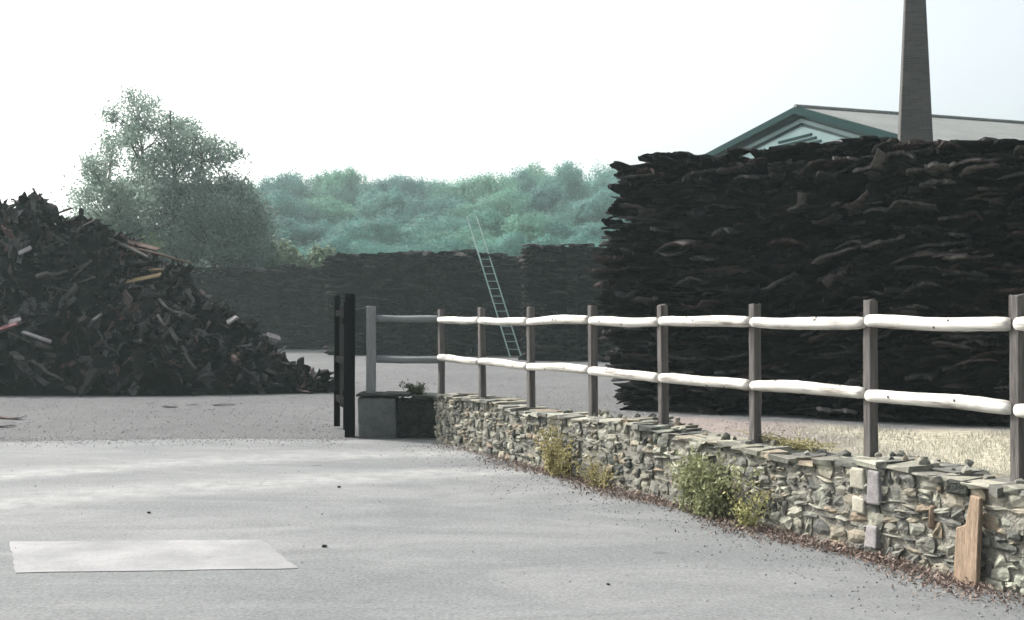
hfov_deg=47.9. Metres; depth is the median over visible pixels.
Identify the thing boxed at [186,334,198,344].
bark piece
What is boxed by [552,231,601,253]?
tree
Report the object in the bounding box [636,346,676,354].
bark plank
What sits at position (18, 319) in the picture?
wood scrap
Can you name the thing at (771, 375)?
bark plank
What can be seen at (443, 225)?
tree
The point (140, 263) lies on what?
bark piece
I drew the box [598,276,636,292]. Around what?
bark plank
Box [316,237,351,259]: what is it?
tree
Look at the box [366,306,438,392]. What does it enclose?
wooden fence
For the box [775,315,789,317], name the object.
bark plank
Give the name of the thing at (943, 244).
bark plank
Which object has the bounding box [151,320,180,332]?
bark piece
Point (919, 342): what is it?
bark plank
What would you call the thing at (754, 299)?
bark plank
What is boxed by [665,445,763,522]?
weed
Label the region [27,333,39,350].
bark piece
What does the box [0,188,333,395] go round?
bark scraps
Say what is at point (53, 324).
bark piece
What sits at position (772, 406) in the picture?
bark plank
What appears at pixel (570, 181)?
tree
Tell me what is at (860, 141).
bark plank
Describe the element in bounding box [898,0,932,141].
brick chimney
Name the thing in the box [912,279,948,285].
bark plank
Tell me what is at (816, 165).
bark plank
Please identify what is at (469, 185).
tree
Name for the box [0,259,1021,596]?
ground
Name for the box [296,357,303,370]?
bark piece
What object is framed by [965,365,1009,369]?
bark plank
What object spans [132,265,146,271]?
bark piece
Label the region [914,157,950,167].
bark plank
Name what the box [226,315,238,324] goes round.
wood scrap
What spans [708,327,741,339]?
bark plank
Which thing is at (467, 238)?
tree
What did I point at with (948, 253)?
bark plank
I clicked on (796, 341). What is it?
bark plank
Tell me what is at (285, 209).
tree
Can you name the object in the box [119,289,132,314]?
bark piece
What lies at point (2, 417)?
bark scrap
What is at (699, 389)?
bark plank
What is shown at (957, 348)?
bark plank
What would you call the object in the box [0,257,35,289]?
bark piece
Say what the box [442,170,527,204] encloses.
tree
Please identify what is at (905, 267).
bark plank
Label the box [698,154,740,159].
bark plank
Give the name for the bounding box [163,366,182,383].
bark piece
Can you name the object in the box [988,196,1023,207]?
bark plank
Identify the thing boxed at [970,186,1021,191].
bark plank
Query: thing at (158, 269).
broken plank
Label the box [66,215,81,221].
bark piece
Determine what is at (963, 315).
bark plank
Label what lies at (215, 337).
bark piece
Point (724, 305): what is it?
bark plank
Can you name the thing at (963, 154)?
bark plank
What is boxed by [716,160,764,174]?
bark plank
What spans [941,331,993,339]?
bark plank
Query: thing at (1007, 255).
bark plank
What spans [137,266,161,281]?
bark piece
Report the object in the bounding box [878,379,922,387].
bark plank
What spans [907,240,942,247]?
bark plank
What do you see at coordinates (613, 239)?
bark plank
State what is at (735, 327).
bark plank
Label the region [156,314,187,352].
branch
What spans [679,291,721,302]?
bark plank
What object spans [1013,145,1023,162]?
bark plank
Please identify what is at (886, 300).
bark plank
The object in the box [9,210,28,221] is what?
bark piece
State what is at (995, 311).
bark plank
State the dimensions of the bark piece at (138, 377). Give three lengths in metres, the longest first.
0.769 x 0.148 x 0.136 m
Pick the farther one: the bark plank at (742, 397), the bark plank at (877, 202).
the bark plank at (742, 397)
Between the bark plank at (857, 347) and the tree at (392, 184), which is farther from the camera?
the tree at (392, 184)
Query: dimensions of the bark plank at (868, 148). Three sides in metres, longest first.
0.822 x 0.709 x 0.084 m
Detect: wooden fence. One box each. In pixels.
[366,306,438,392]
[437,294,1023,481]
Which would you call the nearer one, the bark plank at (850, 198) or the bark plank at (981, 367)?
the bark plank at (981, 367)
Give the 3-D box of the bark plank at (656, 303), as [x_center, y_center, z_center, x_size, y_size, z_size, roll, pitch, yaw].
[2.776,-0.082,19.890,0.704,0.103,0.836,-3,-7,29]
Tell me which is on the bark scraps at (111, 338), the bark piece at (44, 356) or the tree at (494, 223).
the bark piece at (44, 356)
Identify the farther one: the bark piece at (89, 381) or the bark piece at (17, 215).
the bark piece at (17, 215)
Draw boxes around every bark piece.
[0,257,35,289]
[0,280,12,298]
[0,281,7,289]
[1,225,15,254]
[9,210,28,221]
[9,350,28,365]
[18,191,27,203]
[19,344,31,362]
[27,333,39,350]
[30,340,66,350]
[31,336,67,349]
[31,350,62,359]
[34,318,62,340]
[44,203,58,221]
[49,282,78,306]
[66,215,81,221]
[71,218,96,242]
[77,268,111,294]
[78,368,108,396]
[87,313,102,328]
[94,358,120,387]
[106,357,141,393]
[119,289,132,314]
[120,261,150,267]
[126,303,138,330]
[130,313,171,335]
[130,362,142,381]
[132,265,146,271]
[132,336,157,353]
[133,334,156,343]
[136,288,163,301]
[136,332,163,343]
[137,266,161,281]
[138,318,149,338]
[141,283,169,292]
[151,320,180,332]
[161,354,178,366]
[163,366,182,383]
[167,340,188,350]
[172,311,199,327]
[182,288,194,308]
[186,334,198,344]
[187,339,206,353]
[191,287,226,308]
[196,370,213,388]
[199,314,231,343]
[201,333,231,348]
[217,333,226,356]
[230,354,241,367]
[240,341,257,354]
[241,322,252,351]
[280,352,289,366]
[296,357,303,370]
[316,376,320,384]
[319,369,333,380]
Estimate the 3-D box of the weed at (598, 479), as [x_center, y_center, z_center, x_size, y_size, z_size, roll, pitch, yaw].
[0.834,1.489,10.664,0.309,0.362,0.966,0,0,-29]
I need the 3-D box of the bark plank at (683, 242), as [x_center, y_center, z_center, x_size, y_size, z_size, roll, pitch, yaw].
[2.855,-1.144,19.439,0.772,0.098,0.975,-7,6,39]
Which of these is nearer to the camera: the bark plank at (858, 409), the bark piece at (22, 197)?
the bark plank at (858, 409)
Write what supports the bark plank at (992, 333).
in the stacked bark at (757, 275)
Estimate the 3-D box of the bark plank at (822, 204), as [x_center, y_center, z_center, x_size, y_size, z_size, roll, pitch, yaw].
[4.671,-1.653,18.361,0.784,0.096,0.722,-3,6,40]
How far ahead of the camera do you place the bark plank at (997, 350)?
16.61 m
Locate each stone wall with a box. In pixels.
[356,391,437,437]
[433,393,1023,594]
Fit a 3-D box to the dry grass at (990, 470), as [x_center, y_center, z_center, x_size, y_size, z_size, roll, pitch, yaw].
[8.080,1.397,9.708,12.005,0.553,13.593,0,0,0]
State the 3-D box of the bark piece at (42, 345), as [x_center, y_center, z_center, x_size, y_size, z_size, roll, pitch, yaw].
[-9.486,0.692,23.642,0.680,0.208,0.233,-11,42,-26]
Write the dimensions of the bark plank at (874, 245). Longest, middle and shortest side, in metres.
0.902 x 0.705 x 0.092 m
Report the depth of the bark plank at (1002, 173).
16.71 m
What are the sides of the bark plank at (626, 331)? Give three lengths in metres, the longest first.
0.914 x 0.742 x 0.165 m
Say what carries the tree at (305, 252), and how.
on the ground at (262, 417)
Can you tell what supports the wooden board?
on the road
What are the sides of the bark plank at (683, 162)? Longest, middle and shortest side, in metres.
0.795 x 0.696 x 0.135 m
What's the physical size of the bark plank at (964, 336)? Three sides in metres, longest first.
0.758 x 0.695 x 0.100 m
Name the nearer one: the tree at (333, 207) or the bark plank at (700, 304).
the bark plank at (700, 304)
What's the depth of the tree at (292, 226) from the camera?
119.18 m
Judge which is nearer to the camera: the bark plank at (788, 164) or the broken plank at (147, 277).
the bark plank at (788, 164)
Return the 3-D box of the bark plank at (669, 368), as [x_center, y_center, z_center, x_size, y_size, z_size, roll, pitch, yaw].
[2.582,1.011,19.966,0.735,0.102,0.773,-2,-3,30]
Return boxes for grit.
[0,362,1023,618]
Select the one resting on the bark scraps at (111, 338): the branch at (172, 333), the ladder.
the branch at (172, 333)
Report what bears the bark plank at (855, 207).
in the stacked bark at (757, 275)
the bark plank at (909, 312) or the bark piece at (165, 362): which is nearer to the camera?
the bark plank at (909, 312)
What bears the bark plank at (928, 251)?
in the stacked bark at (757, 275)
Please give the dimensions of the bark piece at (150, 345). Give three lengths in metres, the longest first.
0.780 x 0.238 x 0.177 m
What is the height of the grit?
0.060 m
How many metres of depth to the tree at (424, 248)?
87.91 m
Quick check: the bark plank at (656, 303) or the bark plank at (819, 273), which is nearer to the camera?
the bark plank at (819, 273)
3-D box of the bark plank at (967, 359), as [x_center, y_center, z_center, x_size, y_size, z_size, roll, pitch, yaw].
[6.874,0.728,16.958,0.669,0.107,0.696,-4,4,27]
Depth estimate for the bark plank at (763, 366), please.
18.51 m
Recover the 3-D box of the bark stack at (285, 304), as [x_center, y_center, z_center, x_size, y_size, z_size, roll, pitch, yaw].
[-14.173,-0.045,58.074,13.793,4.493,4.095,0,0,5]
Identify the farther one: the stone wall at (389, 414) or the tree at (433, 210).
the tree at (433, 210)
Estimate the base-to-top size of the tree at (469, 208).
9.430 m
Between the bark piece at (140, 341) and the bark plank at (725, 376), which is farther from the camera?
the bark piece at (140, 341)
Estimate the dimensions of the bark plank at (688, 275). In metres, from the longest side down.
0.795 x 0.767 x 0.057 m
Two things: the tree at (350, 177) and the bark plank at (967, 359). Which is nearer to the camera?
the bark plank at (967, 359)
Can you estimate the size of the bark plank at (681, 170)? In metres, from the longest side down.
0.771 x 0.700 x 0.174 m
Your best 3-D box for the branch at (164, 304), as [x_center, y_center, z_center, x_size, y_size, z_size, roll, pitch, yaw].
[-7.352,-0.189,24.635,1.306,0.749,0.288,0,0,30]
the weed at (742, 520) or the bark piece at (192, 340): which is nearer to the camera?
the weed at (742, 520)
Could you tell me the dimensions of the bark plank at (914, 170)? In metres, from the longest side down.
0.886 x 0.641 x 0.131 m
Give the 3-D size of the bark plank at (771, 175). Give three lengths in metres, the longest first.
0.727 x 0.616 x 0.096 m
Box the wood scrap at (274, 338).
[267,332,280,342]
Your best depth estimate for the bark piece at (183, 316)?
24.43 m
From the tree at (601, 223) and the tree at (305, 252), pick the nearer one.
the tree at (305, 252)
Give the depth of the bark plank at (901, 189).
17.57 m
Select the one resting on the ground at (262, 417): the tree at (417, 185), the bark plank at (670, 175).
the tree at (417, 185)
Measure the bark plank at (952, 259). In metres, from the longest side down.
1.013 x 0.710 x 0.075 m
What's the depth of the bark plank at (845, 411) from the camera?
17.74 m
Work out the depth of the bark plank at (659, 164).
19.64 m
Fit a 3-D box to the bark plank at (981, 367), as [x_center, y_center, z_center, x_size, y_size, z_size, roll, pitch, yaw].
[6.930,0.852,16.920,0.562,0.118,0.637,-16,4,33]
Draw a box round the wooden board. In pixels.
[953,495,982,586]
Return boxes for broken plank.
[125,273,160,283]
[126,240,159,251]
[140,268,162,271]
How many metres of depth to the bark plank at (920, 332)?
16.98 m
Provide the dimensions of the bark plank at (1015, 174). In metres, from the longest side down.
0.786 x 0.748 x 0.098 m
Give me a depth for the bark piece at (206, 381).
23.51 m
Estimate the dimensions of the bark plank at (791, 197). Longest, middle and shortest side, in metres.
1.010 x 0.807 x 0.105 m
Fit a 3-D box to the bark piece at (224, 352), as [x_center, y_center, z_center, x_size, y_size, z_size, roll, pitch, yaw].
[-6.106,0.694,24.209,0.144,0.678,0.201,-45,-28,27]
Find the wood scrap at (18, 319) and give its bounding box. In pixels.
[9,317,20,323]
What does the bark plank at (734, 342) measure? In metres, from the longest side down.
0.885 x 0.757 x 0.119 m
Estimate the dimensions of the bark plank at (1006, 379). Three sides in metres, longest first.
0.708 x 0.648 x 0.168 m
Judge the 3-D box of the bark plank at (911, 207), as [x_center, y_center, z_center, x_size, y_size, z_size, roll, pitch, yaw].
[6.112,-1.526,17.426,0.855,0.131,0.735,14,-16,-40]
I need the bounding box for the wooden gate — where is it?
[334,295,344,429]
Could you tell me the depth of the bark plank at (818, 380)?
18.16 m
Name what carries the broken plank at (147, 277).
on the bark scraps at (111, 338)
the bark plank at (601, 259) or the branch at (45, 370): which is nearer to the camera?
the bark plank at (601, 259)
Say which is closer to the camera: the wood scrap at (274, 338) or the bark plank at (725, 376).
the bark plank at (725, 376)
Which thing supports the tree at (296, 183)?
on the ground at (262, 417)
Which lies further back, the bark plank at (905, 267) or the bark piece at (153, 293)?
the bark piece at (153, 293)
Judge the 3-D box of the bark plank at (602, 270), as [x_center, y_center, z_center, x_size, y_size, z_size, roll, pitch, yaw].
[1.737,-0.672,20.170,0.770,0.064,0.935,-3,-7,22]
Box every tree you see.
[49,85,291,282]
[249,174,286,199]
[253,186,305,207]
[253,188,336,227]
[262,213,318,252]
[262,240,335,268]
[271,165,323,200]
[285,238,311,257]
[286,194,362,228]
[295,221,339,253]
[303,164,368,209]
[303,211,406,251]
[315,179,381,210]
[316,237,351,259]
[331,206,366,226]
[342,237,402,253]
[352,186,421,227]
[361,174,400,193]
[365,172,427,209]
[373,190,469,232]
[383,235,478,252]
[384,210,475,251]
[398,172,445,208]
[416,226,500,249]
[418,176,456,201]
[422,200,486,223]
[427,175,488,208]
[433,233,472,249]
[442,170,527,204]
[462,187,533,222]
[466,205,521,241]
[472,233,525,253]
[493,228,562,255]
[501,209,573,242]
[503,167,547,193]
[504,183,571,218]
[517,161,555,192]
[531,217,613,244]
[536,160,597,215]
[541,201,598,228]
[543,186,628,229]
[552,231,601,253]
[576,218,627,231]
[580,160,619,200]
[591,170,619,193]
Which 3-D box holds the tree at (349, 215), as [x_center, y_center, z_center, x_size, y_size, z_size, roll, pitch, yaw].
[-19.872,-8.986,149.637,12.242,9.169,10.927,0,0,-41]
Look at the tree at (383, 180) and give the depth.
175.75 m
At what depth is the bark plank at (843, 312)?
17.78 m
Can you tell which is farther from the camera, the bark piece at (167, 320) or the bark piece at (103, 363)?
the bark piece at (167, 320)
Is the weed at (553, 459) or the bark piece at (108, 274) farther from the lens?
the bark piece at (108, 274)
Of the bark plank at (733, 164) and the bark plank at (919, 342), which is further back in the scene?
the bark plank at (733, 164)
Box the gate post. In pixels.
[342,294,355,436]
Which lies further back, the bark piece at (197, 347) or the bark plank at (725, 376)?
the bark piece at (197, 347)
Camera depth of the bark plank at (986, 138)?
16.87 m
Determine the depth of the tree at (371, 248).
92.88 m
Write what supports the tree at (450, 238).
on the ground at (262, 417)
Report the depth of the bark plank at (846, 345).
18.00 m
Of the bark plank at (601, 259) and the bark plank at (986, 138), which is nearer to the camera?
the bark plank at (986, 138)
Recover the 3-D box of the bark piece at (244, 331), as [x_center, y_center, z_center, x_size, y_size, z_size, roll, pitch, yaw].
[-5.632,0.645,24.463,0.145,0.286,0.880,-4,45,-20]
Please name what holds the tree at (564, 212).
on the ground at (262, 417)
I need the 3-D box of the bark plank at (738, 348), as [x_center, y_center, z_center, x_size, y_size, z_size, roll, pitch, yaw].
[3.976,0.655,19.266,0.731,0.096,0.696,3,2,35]
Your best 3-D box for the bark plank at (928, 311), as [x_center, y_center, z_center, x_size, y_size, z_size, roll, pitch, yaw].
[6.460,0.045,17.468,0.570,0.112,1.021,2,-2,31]
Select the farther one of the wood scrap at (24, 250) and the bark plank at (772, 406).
the wood scrap at (24, 250)
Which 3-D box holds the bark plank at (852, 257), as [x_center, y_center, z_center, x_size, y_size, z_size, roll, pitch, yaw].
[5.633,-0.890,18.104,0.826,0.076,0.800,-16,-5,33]
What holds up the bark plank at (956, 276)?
in the stacked bark at (757, 275)
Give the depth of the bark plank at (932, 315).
17.21 m
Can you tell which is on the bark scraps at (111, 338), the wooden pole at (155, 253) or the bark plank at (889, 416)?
the wooden pole at (155, 253)
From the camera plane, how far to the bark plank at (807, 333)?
18.24 m
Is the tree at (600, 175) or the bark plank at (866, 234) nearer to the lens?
the bark plank at (866, 234)
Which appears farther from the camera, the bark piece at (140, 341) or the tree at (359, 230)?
the tree at (359, 230)
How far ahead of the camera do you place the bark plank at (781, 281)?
18.48 m
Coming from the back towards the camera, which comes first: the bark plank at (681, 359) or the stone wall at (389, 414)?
the bark plank at (681, 359)
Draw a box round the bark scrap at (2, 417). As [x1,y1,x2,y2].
[0,416,24,418]
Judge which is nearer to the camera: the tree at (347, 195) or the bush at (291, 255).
the bush at (291, 255)
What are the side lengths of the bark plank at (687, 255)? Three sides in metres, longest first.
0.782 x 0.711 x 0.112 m
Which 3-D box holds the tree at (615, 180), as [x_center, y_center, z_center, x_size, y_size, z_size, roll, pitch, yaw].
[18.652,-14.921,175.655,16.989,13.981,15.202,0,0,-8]
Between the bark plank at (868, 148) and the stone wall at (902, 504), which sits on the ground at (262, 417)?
the stone wall at (902, 504)
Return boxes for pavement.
[9,540,297,572]
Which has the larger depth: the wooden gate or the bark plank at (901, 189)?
the bark plank at (901, 189)
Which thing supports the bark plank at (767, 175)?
in the stacked bark at (757, 275)
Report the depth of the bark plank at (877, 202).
17.80 m
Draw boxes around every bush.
[62,216,142,242]
[140,232,166,258]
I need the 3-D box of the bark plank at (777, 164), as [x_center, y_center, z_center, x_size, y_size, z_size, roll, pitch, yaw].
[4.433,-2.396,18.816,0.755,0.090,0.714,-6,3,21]
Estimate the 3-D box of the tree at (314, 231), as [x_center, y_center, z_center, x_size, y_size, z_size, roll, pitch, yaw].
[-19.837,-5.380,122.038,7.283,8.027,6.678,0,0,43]
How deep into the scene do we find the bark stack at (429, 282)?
47.26 m
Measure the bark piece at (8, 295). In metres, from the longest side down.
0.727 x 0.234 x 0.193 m
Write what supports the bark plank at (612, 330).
in the stacked bark at (757, 275)
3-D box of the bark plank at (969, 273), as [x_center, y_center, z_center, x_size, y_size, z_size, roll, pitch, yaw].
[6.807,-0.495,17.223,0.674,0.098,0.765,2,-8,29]
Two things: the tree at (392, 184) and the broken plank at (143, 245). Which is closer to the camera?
the broken plank at (143, 245)
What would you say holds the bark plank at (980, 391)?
in the stacked bark at (757, 275)
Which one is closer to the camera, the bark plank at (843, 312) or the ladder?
the bark plank at (843, 312)
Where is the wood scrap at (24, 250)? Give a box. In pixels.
[18,246,31,254]
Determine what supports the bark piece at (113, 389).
on the bark scraps at (111, 338)
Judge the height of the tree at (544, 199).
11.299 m
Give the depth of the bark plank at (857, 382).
17.89 m
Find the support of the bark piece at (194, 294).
on the bark scraps at (111, 338)
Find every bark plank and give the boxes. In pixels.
[586,267,627,273]
[594,255,620,263]
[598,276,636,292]
[606,327,653,333]
[607,212,644,218]
[608,237,648,241]
[613,383,655,391]
[624,329,652,335]
[625,216,669,220]
[634,162,676,168]
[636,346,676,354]
[638,367,678,369]
[649,301,669,307]
[654,389,692,397]
[656,326,692,330]
[657,176,682,181]
[658,237,707,248]
[660,168,700,178]
[662,273,703,280]
[668,159,702,176]
[668,310,705,314]
[668,355,706,364]
[671,253,712,258]
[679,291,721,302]
[680,300,727,308]
[681,154,724,163]
[683,233,721,238]
[687,386,725,394]
[696,358,738,372]
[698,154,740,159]
[702,307,737,315]
[703,389,748,396]
[704,203,741,208]
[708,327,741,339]
[709,301,748,308]
[710,375,742,378]
[714,156,749,163]
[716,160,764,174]
[717,162,764,176]
[718,327,748,328]
[718,343,748,350]
[721,397,763,410]
[725,340,768,343]
[729,347,762,352]
[733,396,770,402]
[734,305,748,308]
[735,404,776,409]
[740,293,779,306]
[742,365,781,371]
[743,170,782,184]
[760,272,798,290]
[761,142,806,155]
[761,372,793,379]
[762,392,787,403]
[765,163,783,166]
[765,238,804,247]
[767,159,808,172]
[767,190,804,208]
[768,169,800,178]
[772,411,811,414]
[774,201,831,209]
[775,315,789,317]
[778,330,819,350]
[779,237,816,255]
[787,246,827,260]
[787,375,828,383]
[800,271,830,281]
[800,330,824,336]
[805,278,845,291]
[811,151,842,168]
[811,244,865,264]
[816,407,858,414]
[822,280,871,305]
[822,329,862,352]
[823,232,862,245]
[823,343,853,350]
[826,378,862,385]
[830,189,872,215]
[832,310,860,315]
[832,402,862,408]
[833,135,888,153]
[834,414,861,418]
[835,298,878,316]
[838,169,884,183]
[839,336,884,342]
[840,184,866,202]
[845,138,881,156]
[847,245,891,259]
[848,342,888,350]
[852,148,889,180]
[852,301,894,308]
[853,229,892,243]
[853,404,899,415]
[857,328,891,338]
[858,414,905,419]
[860,234,904,250]
[861,182,908,204]
[862,298,896,310]
[867,201,882,203]
[869,155,911,161]
[878,309,899,314]
[878,329,903,335]
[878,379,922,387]
[884,299,931,308]
[886,150,927,159]
[886,200,938,219]
[887,387,917,391]
[891,247,945,263]
[894,265,934,269]
[898,146,935,155]
[899,281,945,294]
[900,310,924,315]
[906,167,923,176]
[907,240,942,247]
[909,241,969,250]
[910,407,955,412]
[911,330,951,334]
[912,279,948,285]
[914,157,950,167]
[914,314,949,317]
[914,331,952,345]
[917,308,954,314]
[928,385,976,395]
[932,249,980,258]
[932,341,971,352]
[937,139,997,153]
[941,275,984,278]
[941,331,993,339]
[942,254,993,262]
[942,270,988,277]
[949,291,991,314]
[949,313,984,317]
[950,333,996,338]
[951,152,990,159]
[951,260,1012,275]
[953,354,1003,366]
[955,150,1001,165]
[958,137,1013,151]
[958,162,1008,178]
[962,361,1001,378]
[962,388,1000,394]
[963,197,1005,204]
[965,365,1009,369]
[966,414,1009,423]
[967,244,1012,255]
[968,291,1022,300]
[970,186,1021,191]
[970,342,1009,358]
[978,252,1021,260]
[979,394,1009,400]
[980,310,1008,315]
[981,331,1008,336]
[985,314,1008,316]
[986,153,1023,161]
[987,423,1009,426]
[988,138,1023,150]
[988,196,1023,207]
[993,287,1023,293]
[994,171,1023,176]
[994,377,1008,386]
[996,171,1023,179]
[998,358,1009,366]
[1000,221,1023,225]
[1002,188,1023,201]
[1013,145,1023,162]
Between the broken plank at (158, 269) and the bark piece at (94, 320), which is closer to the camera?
the bark piece at (94, 320)
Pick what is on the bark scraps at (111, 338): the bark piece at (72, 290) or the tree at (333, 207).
the bark piece at (72, 290)
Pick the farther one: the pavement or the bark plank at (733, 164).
the bark plank at (733, 164)
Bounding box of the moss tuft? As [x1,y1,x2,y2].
[399,379,429,394]
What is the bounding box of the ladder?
[466,216,520,356]
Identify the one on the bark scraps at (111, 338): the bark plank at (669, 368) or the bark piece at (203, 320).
the bark piece at (203, 320)
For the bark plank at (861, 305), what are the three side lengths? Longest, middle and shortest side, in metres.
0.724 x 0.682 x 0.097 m
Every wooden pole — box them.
[108,237,149,258]
[132,247,190,263]
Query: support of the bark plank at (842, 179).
in the stacked bark at (757, 275)
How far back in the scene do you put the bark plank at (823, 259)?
17.94 m
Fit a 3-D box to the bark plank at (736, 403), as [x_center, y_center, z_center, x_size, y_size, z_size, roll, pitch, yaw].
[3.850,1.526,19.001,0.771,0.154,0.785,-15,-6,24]
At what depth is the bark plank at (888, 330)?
17.50 m
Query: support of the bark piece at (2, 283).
on the bark scraps at (111, 338)
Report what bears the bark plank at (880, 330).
in the stacked bark at (757, 275)
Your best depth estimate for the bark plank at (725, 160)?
18.98 m
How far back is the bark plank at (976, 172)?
16.85 m
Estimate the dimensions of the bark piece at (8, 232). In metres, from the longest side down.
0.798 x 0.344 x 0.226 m
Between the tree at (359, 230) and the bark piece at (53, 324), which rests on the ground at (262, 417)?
the tree at (359, 230)
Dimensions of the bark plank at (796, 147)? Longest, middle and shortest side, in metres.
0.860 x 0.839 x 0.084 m
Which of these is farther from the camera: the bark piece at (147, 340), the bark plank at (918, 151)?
the bark piece at (147, 340)
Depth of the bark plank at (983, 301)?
16.93 m
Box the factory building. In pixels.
[706,104,1023,158]
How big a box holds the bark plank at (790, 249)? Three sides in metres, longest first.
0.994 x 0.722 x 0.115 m
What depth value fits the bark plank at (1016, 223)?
16.46 m
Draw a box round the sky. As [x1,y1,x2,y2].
[0,0,1023,224]
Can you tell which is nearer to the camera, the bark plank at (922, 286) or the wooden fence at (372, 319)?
the wooden fence at (372, 319)
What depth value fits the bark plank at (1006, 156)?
16.68 m
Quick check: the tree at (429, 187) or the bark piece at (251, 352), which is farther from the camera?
the tree at (429, 187)
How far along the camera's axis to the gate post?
15.23 m
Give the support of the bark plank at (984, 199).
in the stacked bark at (757, 275)
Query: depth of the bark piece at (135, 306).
24.35 m
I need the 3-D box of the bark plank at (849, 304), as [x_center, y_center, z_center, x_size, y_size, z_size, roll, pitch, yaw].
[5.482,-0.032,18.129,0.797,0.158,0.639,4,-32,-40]
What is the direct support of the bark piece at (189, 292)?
on the bark scraps at (111, 338)
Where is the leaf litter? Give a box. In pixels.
[416,441,1023,613]
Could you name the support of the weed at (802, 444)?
on the stone wall at (902, 504)
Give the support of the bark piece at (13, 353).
on the bark scraps at (111, 338)
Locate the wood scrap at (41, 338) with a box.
[21,331,51,343]
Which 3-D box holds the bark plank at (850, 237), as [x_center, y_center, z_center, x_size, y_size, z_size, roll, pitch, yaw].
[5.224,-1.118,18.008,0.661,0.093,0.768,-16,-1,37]
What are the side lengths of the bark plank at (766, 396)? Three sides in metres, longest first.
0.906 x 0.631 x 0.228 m
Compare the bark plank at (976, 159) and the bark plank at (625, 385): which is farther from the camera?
the bark plank at (625, 385)
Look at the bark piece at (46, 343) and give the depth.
23.60 m
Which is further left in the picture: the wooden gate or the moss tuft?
the wooden gate
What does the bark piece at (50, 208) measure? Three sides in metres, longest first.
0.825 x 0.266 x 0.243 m
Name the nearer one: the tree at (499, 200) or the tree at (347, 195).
the tree at (499, 200)
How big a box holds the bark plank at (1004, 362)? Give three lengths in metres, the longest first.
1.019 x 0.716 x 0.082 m
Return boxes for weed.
[531,421,578,479]
[573,451,621,487]
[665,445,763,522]
[720,425,849,451]
[720,485,774,530]
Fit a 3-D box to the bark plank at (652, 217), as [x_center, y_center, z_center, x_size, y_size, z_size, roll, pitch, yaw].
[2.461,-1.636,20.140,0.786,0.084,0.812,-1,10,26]
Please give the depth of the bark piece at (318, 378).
24.02 m
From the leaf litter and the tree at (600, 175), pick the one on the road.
the leaf litter
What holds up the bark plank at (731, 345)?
in the stacked bark at (757, 275)
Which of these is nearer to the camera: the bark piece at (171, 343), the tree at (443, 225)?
the bark piece at (171, 343)
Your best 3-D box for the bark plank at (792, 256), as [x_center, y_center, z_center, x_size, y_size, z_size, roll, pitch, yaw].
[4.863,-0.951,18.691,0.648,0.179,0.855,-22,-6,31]
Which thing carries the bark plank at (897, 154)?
in the stacked bark at (757, 275)
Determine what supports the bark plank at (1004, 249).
in the stacked bark at (757, 275)
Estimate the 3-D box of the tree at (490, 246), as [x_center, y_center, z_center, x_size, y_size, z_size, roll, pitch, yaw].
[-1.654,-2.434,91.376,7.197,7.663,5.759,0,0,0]
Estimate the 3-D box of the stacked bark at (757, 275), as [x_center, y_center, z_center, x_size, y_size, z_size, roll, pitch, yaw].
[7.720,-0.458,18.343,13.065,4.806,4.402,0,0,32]
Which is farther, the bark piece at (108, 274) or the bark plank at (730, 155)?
the bark piece at (108, 274)
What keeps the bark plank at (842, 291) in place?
in the stacked bark at (757, 275)
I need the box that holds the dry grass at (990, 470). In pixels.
[722,423,1009,475]
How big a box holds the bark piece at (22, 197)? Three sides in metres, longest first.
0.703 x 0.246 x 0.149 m
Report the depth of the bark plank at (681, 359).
19.27 m
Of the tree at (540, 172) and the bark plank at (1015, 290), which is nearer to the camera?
the bark plank at (1015, 290)
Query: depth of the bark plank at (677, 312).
19.35 m
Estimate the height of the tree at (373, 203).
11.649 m
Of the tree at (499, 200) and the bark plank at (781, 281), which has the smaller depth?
the bark plank at (781, 281)
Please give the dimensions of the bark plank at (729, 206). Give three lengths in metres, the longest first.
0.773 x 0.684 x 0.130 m
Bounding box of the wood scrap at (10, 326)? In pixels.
[0,322,18,331]
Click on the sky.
(445, 89)
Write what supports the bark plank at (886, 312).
in the stacked bark at (757, 275)
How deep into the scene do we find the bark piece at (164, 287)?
25.09 m
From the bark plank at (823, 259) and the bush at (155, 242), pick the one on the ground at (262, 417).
the bush at (155, 242)
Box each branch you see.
[13,355,63,380]
[35,270,67,278]
[150,284,194,317]
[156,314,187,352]
[168,327,196,369]
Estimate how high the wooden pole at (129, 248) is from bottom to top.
0.551 m
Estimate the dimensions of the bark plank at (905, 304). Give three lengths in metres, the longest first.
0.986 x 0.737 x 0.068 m
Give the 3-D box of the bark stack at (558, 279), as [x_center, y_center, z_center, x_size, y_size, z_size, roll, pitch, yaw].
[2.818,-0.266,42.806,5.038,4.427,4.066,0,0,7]
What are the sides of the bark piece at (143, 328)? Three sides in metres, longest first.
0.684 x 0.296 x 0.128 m
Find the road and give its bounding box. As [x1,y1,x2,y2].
[0,439,1023,619]
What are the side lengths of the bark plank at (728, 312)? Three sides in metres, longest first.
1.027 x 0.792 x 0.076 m
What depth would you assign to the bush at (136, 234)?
56.93 m
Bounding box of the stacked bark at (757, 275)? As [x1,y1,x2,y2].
[590,137,1023,423]
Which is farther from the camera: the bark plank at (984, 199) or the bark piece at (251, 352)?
the bark piece at (251, 352)
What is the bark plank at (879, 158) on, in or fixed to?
in the stacked bark at (757, 275)
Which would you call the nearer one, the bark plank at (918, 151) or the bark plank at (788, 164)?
the bark plank at (918, 151)
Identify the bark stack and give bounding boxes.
[190,263,329,348]
[320,249,525,355]
[518,243,618,360]
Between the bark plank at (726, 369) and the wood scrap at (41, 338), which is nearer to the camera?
the bark plank at (726, 369)
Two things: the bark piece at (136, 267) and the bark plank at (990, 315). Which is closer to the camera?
the bark plank at (990, 315)
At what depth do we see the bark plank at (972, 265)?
16.84 m

